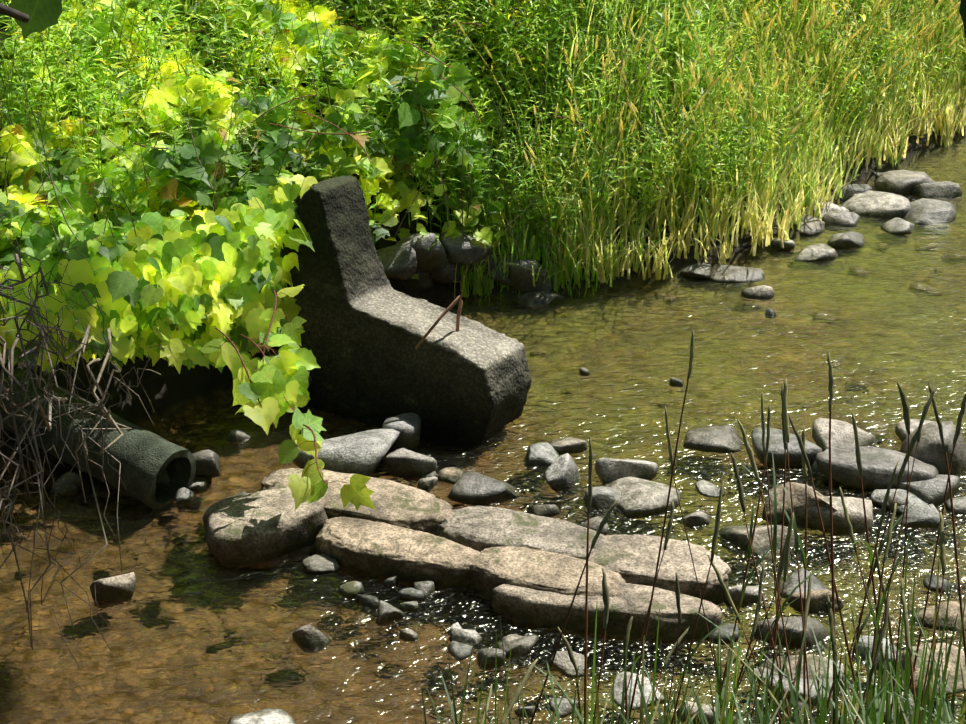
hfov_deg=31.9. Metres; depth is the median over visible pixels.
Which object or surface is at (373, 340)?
concrete block
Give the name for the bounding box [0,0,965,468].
ground
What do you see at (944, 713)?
grass
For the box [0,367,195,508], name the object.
drain pipe
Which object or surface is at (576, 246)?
bank grass
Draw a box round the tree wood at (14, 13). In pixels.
[0,3,29,22]
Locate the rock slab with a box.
[203,468,731,638]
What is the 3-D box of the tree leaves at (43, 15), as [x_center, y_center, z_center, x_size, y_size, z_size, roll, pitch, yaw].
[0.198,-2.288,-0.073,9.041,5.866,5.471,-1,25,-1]
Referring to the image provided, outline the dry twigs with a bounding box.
[0,211,177,665]
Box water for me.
[0,137,965,723]
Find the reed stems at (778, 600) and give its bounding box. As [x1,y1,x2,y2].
[530,381,965,723]
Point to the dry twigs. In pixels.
(46, 337)
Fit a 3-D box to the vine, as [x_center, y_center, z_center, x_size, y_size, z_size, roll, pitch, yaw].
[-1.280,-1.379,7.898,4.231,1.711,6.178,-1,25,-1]
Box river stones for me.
[175,169,965,723]
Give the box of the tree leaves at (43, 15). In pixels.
[8,0,965,38]
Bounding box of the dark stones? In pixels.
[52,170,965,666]
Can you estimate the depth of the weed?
7.96 m
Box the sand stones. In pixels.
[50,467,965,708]
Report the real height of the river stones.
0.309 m
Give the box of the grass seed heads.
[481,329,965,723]
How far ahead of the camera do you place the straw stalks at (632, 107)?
8.21 m
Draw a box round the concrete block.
[248,175,531,439]
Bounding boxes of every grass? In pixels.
[421,453,965,723]
[423,0,965,300]
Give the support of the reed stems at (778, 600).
on the ground at (170, 392)
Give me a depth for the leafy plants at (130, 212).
7.39 m
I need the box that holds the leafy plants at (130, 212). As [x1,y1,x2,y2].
[0,0,760,265]
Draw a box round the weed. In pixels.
[0,0,965,246]
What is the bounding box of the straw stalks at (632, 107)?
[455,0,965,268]
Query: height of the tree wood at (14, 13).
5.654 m
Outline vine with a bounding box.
[0,0,622,510]

